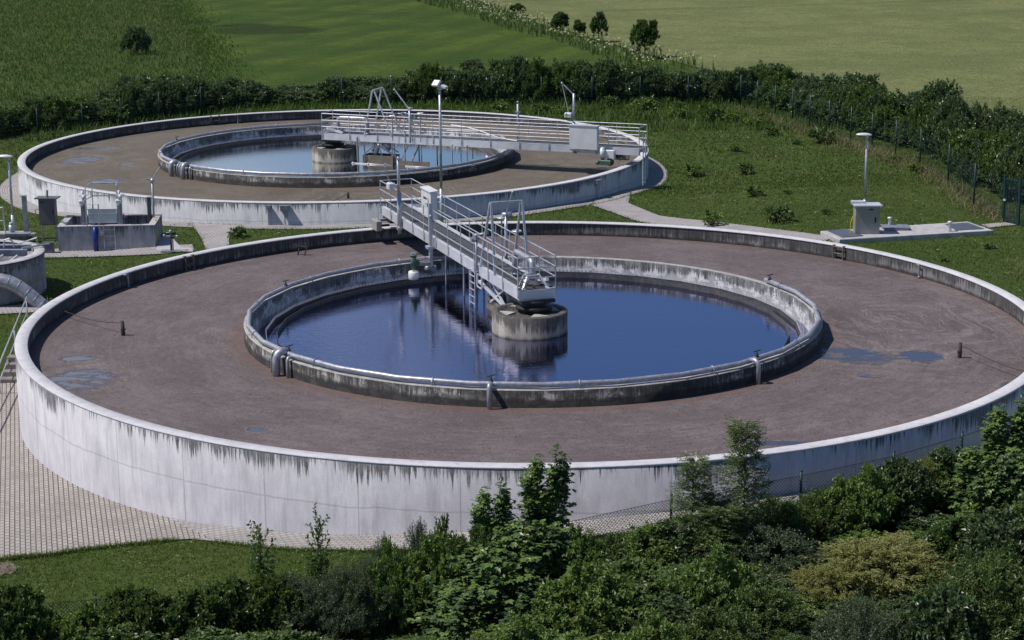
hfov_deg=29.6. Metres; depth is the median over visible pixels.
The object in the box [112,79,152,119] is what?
hedge shrub
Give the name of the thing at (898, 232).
shaft cover slab
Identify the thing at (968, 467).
maple sapling
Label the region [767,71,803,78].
hedge shrub
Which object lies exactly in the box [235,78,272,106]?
hedge shrub
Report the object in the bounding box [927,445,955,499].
bush
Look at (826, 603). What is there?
bush
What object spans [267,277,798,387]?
water
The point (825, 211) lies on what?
leafy plant
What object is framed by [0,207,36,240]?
cover platform
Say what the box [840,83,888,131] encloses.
hedge shrub
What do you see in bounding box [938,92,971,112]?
hedge shrub
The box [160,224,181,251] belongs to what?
valve hydrant
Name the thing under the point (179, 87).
hedge shrub
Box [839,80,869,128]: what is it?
hedge shrub
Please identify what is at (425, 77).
hedge shrub
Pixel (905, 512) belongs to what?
bush
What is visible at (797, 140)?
leafy plant
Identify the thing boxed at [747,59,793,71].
hedge shrub
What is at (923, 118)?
hedge shrub
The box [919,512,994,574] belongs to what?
bush
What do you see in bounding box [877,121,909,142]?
hedge shrub
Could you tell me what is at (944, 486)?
bush
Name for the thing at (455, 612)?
maple bush
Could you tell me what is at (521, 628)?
bush
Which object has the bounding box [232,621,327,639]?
bush
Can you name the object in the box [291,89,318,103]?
hedge shrub
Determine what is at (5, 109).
hedge shrub
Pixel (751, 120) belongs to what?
leafy plant
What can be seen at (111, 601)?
bush
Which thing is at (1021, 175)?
hedge shrub
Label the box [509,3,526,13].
tree
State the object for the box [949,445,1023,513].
maple bush
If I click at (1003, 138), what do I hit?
hedge shrub
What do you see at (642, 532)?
bush
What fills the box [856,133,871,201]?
street lamp
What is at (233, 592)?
bush
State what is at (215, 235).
path
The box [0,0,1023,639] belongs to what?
ground
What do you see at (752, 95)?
hedge shrub
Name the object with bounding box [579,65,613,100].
hedge shrub
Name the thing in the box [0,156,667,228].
path
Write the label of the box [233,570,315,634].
bush
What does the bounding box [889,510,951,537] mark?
bush
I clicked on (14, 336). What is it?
stair handrail
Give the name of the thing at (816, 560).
bush
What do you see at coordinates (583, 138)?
scraper bridge
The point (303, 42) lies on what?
meadow
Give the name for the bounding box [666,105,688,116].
leafy plant
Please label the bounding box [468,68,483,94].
hedge shrub
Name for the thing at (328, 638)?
bush
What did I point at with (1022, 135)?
hedge shrub
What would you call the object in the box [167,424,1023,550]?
path
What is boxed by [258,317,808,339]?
water
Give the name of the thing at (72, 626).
bush
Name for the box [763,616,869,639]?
bush
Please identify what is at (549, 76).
hedge shrub
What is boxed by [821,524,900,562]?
bush
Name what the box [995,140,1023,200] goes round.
hedge shrub
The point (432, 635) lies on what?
bush
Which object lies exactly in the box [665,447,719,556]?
ash sapling
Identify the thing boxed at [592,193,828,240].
path
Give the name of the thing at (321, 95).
hedge shrub
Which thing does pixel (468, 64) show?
bush
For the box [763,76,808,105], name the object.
hedge shrub
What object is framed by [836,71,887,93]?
hedge shrub
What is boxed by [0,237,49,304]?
round shaft
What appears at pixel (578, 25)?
tree
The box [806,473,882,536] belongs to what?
bush
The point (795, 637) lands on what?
bush
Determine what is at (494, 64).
hedge shrub
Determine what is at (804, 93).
hedge shrub
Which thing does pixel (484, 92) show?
hedge shrub
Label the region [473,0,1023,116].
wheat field
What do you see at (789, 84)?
hedge shrub
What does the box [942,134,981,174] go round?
hedge shrub
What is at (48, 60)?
pasture
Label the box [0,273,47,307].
air duct
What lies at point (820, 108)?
hedge shrub
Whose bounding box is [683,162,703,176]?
leafy plant
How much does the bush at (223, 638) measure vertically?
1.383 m
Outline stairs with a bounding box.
[0,355,16,382]
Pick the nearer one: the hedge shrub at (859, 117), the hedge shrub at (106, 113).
the hedge shrub at (859, 117)
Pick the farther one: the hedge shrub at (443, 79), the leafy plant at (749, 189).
the hedge shrub at (443, 79)
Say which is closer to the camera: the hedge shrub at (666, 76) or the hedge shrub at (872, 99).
the hedge shrub at (872, 99)
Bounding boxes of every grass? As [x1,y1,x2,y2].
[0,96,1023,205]
[0,106,1023,367]
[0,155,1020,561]
[0,505,956,639]
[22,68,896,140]
[164,0,262,82]
[730,104,1015,222]
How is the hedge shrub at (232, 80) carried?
on the ground at (246, 564)
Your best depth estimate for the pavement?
53.20 m
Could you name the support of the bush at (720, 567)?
on the ground at (246, 564)
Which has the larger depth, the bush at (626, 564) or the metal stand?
the metal stand
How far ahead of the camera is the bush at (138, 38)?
167.63 m
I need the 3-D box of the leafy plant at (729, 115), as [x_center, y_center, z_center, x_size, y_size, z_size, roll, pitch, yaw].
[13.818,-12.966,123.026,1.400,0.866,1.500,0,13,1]
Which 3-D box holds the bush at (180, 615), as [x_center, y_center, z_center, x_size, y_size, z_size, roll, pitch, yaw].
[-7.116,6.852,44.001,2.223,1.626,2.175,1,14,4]
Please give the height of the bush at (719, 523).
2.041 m
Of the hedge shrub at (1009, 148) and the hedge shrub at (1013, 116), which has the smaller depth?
the hedge shrub at (1009, 148)
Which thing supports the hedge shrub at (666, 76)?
on the ground at (246, 564)
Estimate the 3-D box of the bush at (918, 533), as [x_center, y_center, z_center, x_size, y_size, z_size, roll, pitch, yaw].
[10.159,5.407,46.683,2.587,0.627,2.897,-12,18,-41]
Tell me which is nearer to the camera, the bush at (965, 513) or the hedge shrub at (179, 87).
the bush at (965, 513)
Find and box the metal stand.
[293,244,307,255]
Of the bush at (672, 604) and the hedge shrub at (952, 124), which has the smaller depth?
the bush at (672, 604)
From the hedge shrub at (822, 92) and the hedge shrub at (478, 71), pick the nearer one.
the hedge shrub at (822, 92)
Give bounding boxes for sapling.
[246,520,275,625]
[303,502,331,620]
[467,477,517,546]
[516,444,576,538]
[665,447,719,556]
[713,412,775,559]
[948,438,1000,515]
[979,393,1023,471]
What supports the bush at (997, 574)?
on the ground at (246, 564)
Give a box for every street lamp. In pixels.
[0,155,16,231]
[432,80,447,221]
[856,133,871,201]
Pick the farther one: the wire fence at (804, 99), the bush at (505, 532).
the wire fence at (804, 99)
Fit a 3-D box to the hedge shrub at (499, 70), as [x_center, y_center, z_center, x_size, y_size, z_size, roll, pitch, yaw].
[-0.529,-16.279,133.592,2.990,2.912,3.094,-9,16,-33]
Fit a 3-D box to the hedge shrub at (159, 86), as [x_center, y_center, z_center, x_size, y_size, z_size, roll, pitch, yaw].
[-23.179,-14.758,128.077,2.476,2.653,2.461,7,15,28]
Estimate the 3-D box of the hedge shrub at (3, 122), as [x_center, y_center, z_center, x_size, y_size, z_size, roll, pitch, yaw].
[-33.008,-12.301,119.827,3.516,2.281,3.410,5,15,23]
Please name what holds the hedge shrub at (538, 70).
on the ground at (246, 564)
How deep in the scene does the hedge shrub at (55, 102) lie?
122.07 m
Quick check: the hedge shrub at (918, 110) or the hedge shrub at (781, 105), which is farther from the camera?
the hedge shrub at (781, 105)
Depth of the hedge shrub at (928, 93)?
114.49 m
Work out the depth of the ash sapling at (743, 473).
45.86 m
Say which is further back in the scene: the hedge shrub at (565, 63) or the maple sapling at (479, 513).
the hedge shrub at (565, 63)
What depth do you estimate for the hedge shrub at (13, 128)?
121.08 m
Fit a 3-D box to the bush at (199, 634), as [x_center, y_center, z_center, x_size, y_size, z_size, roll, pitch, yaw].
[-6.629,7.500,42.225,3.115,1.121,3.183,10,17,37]
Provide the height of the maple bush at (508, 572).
2.022 m
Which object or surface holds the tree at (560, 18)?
on the ground at (246, 564)
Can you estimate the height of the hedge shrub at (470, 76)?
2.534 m
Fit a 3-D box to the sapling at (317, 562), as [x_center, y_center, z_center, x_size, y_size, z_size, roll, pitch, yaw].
[-4.543,5.790,45.172,0.745,3.029,0.787,-1,13,-2]
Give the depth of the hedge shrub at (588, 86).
132.58 m
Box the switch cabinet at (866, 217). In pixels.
[850,200,882,233]
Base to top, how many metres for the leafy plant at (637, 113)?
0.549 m
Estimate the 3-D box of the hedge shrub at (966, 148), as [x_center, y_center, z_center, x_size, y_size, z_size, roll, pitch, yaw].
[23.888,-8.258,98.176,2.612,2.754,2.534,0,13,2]
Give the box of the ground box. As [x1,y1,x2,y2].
[43,241,54,252]
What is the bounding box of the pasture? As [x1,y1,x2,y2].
[0,0,202,106]
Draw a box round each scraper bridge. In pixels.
[320,82,647,185]
[371,144,555,312]
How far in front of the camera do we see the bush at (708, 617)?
41.11 m
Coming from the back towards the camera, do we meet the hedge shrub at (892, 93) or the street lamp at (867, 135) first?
the hedge shrub at (892, 93)
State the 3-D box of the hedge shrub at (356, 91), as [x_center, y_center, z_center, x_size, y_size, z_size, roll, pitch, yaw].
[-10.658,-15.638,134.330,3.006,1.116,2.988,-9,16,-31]
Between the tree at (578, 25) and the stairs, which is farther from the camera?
the tree at (578, 25)
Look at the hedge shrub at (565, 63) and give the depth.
136.69 m
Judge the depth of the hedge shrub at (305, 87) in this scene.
137.64 m
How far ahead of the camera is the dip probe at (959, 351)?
61.26 m
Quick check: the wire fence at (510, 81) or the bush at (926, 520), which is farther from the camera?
the wire fence at (510, 81)
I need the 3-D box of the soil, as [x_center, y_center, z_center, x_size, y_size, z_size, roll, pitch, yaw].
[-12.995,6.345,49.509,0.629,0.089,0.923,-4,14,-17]
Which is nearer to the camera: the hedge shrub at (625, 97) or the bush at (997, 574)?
the bush at (997, 574)
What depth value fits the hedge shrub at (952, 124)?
103.37 m
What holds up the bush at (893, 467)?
on the ground at (246, 564)
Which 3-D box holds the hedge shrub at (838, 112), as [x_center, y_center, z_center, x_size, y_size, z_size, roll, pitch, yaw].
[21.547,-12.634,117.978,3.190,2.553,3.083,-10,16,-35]
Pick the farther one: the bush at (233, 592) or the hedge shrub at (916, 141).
the hedge shrub at (916, 141)
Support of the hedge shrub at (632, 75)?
on the ground at (246, 564)
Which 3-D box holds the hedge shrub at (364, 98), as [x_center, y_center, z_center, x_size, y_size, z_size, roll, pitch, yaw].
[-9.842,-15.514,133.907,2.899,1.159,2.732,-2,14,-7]
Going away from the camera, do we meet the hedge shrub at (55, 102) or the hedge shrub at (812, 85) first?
the hedge shrub at (55, 102)
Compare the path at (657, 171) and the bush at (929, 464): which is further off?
the path at (657, 171)
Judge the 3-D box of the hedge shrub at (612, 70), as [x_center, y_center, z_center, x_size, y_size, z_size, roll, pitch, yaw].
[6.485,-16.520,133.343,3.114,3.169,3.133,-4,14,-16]
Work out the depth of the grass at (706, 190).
96.11 m
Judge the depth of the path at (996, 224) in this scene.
86.25 m
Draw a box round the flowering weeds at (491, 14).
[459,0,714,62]
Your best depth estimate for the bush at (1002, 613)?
42.04 m
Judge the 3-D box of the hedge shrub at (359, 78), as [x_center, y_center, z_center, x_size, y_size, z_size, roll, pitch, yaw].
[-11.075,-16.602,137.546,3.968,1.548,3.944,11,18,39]
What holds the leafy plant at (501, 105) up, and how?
on the ground at (246, 564)
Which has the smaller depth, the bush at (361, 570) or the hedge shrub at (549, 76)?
the bush at (361, 570)
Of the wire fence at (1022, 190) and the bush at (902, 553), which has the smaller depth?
the bush at (902, 553)
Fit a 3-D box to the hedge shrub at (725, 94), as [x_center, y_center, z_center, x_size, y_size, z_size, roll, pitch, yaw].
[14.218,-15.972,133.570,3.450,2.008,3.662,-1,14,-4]
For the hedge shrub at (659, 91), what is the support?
on the ground at (246, 564)
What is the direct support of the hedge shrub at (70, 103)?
on the ground at (246, 564)
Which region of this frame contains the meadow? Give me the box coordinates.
[172,0,620,97]
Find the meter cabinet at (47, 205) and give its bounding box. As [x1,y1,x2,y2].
[34,190,60,240]
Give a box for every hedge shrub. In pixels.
[0,105,19,133]
[0,105,35,133]
[0,111,7,134]
[11,103,43,131]
[22,94,57,128]
[33,93,71,128]
[51,94,98,127]
[71,101,99,123]
[89,102,114,121]
[90,87,118,104]
[93,98,142,122]
[111,73,154,89]
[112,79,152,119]
[134,86,160,117]
[137,71,172,83]
[150,77,178,115]
[155,79,199,116]
[170,75,213,111]
[173,73,199,80]
[199,80,217,107]
[203,80,237,108]
[216,75,242,87]
[219,85,254,106]
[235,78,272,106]
[249,90,287,104]
[272,84,301,90]
[272,89,310,103]
[273,89,284,99]
[284,84,321,91]
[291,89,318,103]
[310,90,337,104]
[316,75,354,102]
[337,75,371,88]
[340,86,368,102]
[352,88,380,102]
[355,74,393,87]
[365,83,406,103]
[384,76,420,100]
[394,69,433,95]
[400,75,433,101]
[414,60,444,101]
[417,66,453,74]
[425,70,457,102]
[442,67,476,103]
[457,69,490,103]
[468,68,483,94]
[475,71,511,100]
[484,56,514,72]
[484,63,528,102]
[503,54,532,100]
[516,55,550,103]
[531,66,561,101]
[548,57,574,96]
[549,60,583,102]
[561,67,598,100]
[578,59,592,69]
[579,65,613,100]
[589,57,625,99]
[607,70,638,102]
[619,64,657,102]
[620,60,636,71]
[639,65,669,99]
[655,73,684,101]
[661,69,708,102]
[680,73,711,99]
[698,67,714,77]
[699,75,737,100]
[705,67,748,100]
[734,65,759,100]
[741,66,774,97]
[746,85,765,104]
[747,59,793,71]
[760,64,798,100]
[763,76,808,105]
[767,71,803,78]
[772,78,808,108]
[774,101,799,110]
[786,79,818,106]
[787,87,817,114]
[796,72,838,88]
[799,87,827,106]
[800,96,835,119]
[809,94,838,123]
[818,75,845,88]
[822,84,850,123]
[824,83,851,124]
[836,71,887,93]
[836,94,863,123]
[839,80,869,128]
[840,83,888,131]
[852,92,907,135]
[854,90,885,128]
[866,103,902,132]
[867,123,895,140]
[872,88,897,98]
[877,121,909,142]
[889,129,911,142]
[890,116,914,146]
[895,88,930,112]
[905,98,937,145]
[907,78,969,115]
[908,114,928,148]
[916,99,946,152]
[922,97,979,157]
[922,100,950,160]
[934,111,975,166]
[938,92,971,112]
[941,126,981,172]
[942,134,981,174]
[951,124,986,177]
[956,136,988,185]
[957,129,997,180]
[971,100,1013,133]
[976,126,1013,187]
[976,128,1016,187]
[978,114,1001,130]
[979,143,1004,188]
[984,109,1023,133]
[989,130,1023,199]
[992,119,1023,139]
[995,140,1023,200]
[1003,128,1023,202]
[1005,151,1023,199]
[1010,146,1023,203]
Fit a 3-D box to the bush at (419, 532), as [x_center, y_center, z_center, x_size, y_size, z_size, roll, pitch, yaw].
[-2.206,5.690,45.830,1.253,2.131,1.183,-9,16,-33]
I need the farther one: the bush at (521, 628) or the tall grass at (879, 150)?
the tall grass at (879, 150)
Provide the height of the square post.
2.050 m
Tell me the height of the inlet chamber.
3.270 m
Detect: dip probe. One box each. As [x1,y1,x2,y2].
[61,309,125,335]
[957,342,1023,371]
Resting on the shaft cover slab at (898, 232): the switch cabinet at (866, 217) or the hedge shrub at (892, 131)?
the switch cabinet at (866, 217)
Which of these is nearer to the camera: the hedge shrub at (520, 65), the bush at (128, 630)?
the bush at (128, 630)
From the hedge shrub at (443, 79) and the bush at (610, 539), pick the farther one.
the hedge shrub at (443, 79)
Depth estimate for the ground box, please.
84.93 m
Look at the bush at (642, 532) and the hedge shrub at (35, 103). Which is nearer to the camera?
the bush at (642, 532)
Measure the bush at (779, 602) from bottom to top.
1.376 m
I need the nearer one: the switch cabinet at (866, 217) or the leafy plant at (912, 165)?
the switch cabinet at (866, 217)
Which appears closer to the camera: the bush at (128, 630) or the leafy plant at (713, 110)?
the bush at (128, 630)
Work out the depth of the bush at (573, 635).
41.13 m
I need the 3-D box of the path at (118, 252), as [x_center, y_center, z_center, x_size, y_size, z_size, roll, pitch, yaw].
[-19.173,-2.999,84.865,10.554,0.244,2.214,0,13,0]
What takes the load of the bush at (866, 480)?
on the ground at (246, 564)
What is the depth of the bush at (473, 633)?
43.07 m
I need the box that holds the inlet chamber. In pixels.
[57,182,162,250]
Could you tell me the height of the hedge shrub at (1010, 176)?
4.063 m
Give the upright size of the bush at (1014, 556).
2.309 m
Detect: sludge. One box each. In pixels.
[28,119,637,200]
[29,235,1023,462]
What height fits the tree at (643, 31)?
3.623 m
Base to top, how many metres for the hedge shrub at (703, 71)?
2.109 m
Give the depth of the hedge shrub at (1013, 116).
104.86 m
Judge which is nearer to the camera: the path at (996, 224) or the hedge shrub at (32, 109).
the path at (996, 224)
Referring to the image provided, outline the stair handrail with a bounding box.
[0,296,27,393]
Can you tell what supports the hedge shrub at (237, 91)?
on the ground at (246, 564)
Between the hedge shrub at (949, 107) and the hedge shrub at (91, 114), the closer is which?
the hedge shrub at (949, 107)
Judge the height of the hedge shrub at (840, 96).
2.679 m
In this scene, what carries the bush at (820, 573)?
on the ground at (246, 564)
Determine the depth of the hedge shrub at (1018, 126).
101.82 m
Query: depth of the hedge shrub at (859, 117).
115.35 m
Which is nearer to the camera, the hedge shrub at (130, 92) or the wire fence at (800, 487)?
the wire fence at (800, 487)
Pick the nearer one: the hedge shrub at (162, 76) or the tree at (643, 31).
the hedge shrub at (162, 76)
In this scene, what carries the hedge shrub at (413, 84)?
on the ground at (246, 564)
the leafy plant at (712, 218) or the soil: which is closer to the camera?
the soil
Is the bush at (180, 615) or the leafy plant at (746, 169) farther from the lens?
the leafy plant at (746, 169)
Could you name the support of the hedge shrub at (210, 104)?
on the ground at (246, 564)
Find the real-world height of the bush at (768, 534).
1.444 m
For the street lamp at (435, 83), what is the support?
on the ground at (246, 564)
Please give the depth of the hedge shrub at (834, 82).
128.87 m
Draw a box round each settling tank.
[14,221,1023,534]
[17,109,648,224]
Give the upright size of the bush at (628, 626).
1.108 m
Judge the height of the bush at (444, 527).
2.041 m
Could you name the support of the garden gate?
attached to the wire fence at (1022, 190)
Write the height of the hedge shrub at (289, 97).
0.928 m
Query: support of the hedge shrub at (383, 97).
on the ground at (246, 564)
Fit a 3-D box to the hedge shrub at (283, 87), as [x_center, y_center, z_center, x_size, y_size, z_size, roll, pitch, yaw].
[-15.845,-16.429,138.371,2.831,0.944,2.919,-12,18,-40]
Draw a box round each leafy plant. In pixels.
[227,226,246,237]
[488,98,509,111]
[530,102,552,113]
[557,105,571,113]
[598,94,620,106]
[630,95,659,111]
[633,111,646,117]
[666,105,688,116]
[671,100,685,107]
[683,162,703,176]
[697,102,714,112]
[700,104,725,120]
[701,208,726,225]
[720,110,739,121]
[727,143,741,151]
[735,161,754,172]
[743,116,763,124]
[743,183,764,195]
[752,110,769,117]
[761,125,779,134]
[761,205,794,223]
[789,137,799,143]
[806,125,836,143]
[820,208,830,214]
[889,155,900,160]
[906,162,926,171]
[938,256,949,261]
[982,242,996,247]
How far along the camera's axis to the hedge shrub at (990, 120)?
106.74 m
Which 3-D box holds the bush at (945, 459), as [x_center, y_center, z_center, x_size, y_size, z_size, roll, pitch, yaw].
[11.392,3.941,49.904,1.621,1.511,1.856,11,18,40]
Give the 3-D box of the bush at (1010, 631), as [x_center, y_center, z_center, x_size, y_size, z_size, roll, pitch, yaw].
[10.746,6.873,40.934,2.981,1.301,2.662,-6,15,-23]
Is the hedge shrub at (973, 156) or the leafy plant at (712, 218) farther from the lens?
the hedge shrub at (973, 156)
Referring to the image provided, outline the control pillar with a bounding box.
[146,197,151,223]
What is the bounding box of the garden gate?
[1002,175,1021,225]
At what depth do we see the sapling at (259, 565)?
45.09 m
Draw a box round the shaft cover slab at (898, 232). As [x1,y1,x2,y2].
[820,217,993,243]
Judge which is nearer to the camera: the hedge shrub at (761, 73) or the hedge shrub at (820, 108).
the hedge shrub at (820, 108)
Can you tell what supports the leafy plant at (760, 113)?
on the ground at (246, 564)
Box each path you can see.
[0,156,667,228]
[0,304,38,313]
[44,244,193,257]
[157,237,192,250]
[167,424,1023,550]
[190,223,240,249]
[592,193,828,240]
[981,222,1016,226]
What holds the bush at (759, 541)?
on the ground at (246, 564)
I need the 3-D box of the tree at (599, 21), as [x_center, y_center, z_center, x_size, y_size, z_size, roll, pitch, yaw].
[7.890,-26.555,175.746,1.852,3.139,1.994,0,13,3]
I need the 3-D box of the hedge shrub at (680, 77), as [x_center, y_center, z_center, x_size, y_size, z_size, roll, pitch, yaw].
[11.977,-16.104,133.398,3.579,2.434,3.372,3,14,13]
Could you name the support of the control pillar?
on the inlet chamber
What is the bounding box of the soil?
[0,561,16,574]
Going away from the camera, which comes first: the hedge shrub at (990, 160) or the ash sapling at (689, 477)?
the ash sapling at (689, 477)
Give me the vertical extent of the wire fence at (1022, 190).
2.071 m
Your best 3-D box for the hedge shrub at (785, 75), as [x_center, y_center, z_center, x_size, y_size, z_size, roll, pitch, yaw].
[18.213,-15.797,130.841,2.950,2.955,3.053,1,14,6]
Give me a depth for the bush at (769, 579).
44.30 m
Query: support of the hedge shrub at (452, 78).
on the ground at (246, 564)
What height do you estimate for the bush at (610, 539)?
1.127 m
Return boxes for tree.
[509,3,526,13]
[549,11,569,29]
[573,19,586,36]
[589,11,608,36]
[628,19,660,54]
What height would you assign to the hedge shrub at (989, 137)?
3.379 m
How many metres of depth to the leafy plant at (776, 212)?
87.65 m
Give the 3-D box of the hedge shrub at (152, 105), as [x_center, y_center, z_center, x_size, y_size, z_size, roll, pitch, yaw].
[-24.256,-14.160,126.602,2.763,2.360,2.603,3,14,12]
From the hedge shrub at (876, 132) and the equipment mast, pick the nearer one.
the equipment mast
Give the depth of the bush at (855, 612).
41.12 m
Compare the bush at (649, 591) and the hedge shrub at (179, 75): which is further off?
the hedge shrub at (179, 75)
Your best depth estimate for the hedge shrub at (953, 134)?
101.45 m
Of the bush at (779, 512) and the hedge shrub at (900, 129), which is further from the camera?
the hedge shrub at (900, 129)
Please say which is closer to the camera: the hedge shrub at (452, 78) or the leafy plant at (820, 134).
the leafy plant at (820, 134)
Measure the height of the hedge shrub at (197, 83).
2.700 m
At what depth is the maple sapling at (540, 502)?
45.98 m
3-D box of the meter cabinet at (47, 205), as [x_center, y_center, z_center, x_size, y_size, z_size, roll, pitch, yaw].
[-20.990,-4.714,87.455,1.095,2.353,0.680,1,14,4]
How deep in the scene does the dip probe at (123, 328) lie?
64.93 m
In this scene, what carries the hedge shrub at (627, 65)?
on the ground at (246, 564)
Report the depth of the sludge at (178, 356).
59.76 m
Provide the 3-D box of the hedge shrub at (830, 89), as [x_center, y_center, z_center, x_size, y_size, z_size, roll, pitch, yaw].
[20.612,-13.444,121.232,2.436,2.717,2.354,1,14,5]
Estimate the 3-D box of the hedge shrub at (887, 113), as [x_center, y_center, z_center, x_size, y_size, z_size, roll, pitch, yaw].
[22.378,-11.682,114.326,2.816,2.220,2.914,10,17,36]
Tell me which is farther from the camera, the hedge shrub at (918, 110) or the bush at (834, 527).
the hedge shrub at (918, 110)
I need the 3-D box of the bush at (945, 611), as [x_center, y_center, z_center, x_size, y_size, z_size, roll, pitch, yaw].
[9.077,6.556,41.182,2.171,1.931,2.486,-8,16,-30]
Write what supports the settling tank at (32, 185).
on the ground at (246, 564)
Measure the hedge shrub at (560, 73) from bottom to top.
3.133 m
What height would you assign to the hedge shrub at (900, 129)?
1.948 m
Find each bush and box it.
[0,580,49,639]
[9,595,63,639]
[53,595,117,639]
[85,582,158,633]
[86,621,159,639]
[101,585,187,639]
[119,24,151,54]
[156,582,245,639]
[156,625,245,639]
[200,635,260,639]
[204,572,265,635]
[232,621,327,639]
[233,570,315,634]
[250,570,345,636]
[293,556,386,639]
[316,631,353,639]
[330,551,402,636]
[363,535,426,633]
[369,530,399,606]
[385,635,428,639]
[386,529,465,615]
[400,517,437,579]
[401,536,540,624]
[406,574,535,639]
[411,631,458,639]
[433,512,457,546]
[438,523,497,579]
[452,633,488,639]
[456,58,485,70]
[462,614,536,639]
[469,509,575,615]
[473,606,568,639]
[482,528,507,551]
[492,610,576,638]
[516,521,560,581]
[529,555,644,636]
[550,522,616,576]
[557,630,610,639]
[563,554,659,620]
[565,607,642,639]
[580,533,647,562]
[586,574,679,633]
[608,520,688,570]
[611,606,713,639]
[631,514,720,565]
[637,585,740,639]
[645,557,714,581]
[659,537,769,618]
[675,600,768,639]
[681,495,754,562]
[696,520,828,581]
[719,580,817,639]
[725,503,783,557]
[738,567,808,617]
[748,493,817,551]
[755,588,835,628]
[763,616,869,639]
[770,627,813,639]
[776,558,884,609]
[781,540,872,580]
[790,486,855,536]
[798,528,955,598]
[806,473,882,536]
[809,593,889,631]
[810,584,904,639]
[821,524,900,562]
[836,460,906,527]
[851,606,906,637]
[857,470,925,521]
[875,455,938,519]
[877,584,933,615]
[878,525,952,566]
[885,584,988,639]
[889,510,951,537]
[911,454,942,509]
[911,552,1023,639]
[916,458,963,514]
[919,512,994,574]
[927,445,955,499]
[928,444,966,491]
[936,545,1023,600]
[944,504,1023,592]
[945,510,976,540]
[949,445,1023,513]
[974,569,1023,638]
[981,611,1023,639]
[1001,491,1023,538]
[1002,541,1023,576]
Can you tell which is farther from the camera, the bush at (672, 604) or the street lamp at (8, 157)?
the street lamp at (8, 157)
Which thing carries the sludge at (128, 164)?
in the settling tank at (32, 185)
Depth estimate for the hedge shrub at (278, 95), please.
133.03 m
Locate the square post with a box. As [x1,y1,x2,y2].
[20,195,28,239]
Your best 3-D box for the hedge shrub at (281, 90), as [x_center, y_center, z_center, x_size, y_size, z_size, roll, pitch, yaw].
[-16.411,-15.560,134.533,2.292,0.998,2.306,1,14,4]
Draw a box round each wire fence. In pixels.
[0,75,739,144]
[34,421,1010,637]
[740,74,1003,216]
[1019,184,1023,226]
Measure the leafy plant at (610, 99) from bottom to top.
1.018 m
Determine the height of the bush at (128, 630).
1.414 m
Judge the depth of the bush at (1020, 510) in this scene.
45.38 m
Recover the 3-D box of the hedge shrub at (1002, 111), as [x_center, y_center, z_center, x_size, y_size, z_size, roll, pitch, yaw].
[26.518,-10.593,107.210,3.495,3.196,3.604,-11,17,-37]
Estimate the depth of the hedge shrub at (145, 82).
130.34 m
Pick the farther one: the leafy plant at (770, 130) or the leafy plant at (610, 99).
the leafy plant at (610, 99)
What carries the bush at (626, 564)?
on the ground at (246, 564)
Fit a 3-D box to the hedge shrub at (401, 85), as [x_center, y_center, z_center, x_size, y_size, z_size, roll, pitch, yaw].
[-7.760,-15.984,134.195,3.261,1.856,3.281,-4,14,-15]
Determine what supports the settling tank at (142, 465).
on the ground at (246, 564)
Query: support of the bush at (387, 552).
on the ground at (246, 564)
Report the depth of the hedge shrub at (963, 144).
98.28 m
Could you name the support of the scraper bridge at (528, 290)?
on the settling tank at (142, 465)
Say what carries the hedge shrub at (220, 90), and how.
on the ground at (246, 564)
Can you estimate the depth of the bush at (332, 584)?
44.17 m
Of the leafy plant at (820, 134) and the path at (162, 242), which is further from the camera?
the leafy plant at (820, 134)
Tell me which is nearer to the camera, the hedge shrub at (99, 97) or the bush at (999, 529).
the bush at (999, 529)
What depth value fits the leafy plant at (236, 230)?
86.91 m
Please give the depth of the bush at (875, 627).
42.29 m
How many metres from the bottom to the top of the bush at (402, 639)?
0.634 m
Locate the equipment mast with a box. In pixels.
[147,166,159,216]
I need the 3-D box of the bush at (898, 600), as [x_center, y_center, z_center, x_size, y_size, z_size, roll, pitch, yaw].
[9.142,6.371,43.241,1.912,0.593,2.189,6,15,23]
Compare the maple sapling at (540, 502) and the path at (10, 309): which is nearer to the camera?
the maple sapling at (540, 502)
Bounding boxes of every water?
[176,138,496,176]
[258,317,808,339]
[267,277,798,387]
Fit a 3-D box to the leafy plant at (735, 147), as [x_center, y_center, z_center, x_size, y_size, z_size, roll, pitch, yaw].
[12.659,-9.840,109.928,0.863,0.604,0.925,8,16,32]
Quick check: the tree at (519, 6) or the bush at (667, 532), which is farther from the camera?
the tree at (519, 6)
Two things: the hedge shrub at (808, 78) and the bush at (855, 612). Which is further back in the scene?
the hedge shrub at (808, 78)
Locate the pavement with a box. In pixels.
[0,383,210,557]
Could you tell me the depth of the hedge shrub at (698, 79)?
132.91 m

